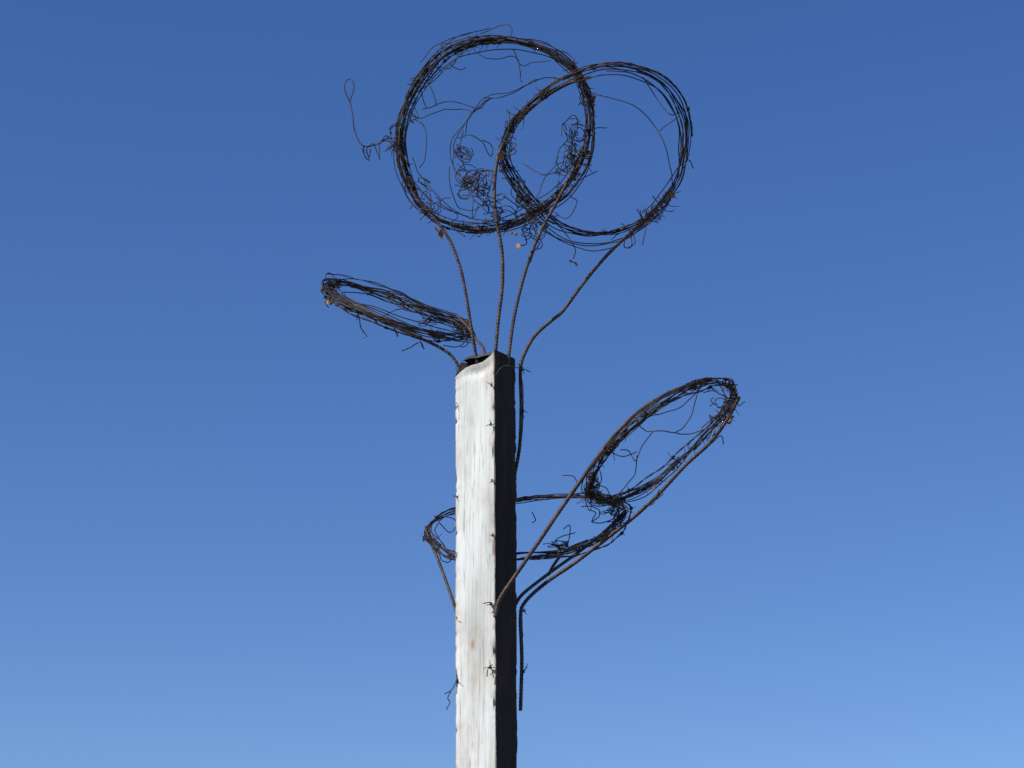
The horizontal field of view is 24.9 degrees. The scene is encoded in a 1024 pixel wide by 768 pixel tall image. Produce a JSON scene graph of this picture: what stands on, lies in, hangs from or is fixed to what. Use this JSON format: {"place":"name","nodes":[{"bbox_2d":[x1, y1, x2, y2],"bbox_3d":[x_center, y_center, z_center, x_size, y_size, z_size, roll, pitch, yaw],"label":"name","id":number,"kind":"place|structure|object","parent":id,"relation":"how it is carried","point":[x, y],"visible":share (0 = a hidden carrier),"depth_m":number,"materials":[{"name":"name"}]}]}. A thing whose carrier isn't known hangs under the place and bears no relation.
{"place":"outdoors","nodes":[
{"label":"outdoors","id":0,"kind":"place"},
{"bbox_2d":[0,0,1023,767],"label":"sky","id":1,"kind":"structure","parent":0,"point":[218,493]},
{"bbox_3d":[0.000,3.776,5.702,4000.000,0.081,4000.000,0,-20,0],"label":"ground","id":2,"kind":"structure","parent":0,"visible":0},
{"bbox_2d":[444,350,530,767],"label":"wooden post","id":3,"kind":"object","parent":2,"relation":"on","point":[485,571],"visible":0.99,"depth_m":6.92,"materials":[{"name":"wood"}]},
{"bbox_2d":[320,272,485,369],"bbox_3d":[-0.346,-0.190,7.391,0.537,0.448,0.427,0,-20,0],"label":"hoop","id":4,"kind":"object","parent":3,"relation":"attached to","point":[460,326],"visible":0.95,"depth_m":7.34,"materials":[{"name":"black metal"}]},
{"bbox_2d":[344,24,606,364],"bbox_3d":[-0.116,-0.617,7.343,0.828,1.172,0.212,-3,-20,8],"label":"hoop","id":5,"kind":"object","parent":3,"relation":"attached to","point":[540,208],"visible":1,"depth_m":7.37,"materials":[{"name":"black metal"}]},
{"bbox_2d":[421,492,633,610],"bbox_3d":[0.054,0.512,7.278,0.682,0.523,0.529,0,-20,0],"label":"hoop","id":6,"kind":"object","parent":3,"relation":"attached to","point":[551,554],"visible":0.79,"depth_m":7.22,"materials":[{"name":"black metal"}]},
{"bbox_2d":[492,61,693,474],"bbox_3d":[0.283,-0.390,7.325,0.656,1.392,0.442,-9,-22,23],"label":"hoop","id":7,"kind":"object","parent":3,"relation":"attached to","point":[546,93],"visible":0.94,"depth_m":7.37,"materials":[{"name":"black metal"}]},
{"bbox_2d":[493,377,744,710],"bbox_3d":[0.367,0.463,6.948,0.684,1.003,0.555,-13,-24,32],"label":"hoop","id":8,"kind":"object","parent":3,"relation":"attached to","point":[611,444],"visible":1,"depth_m":6.95,"materials":[{"name":"black metal"}]}
]}

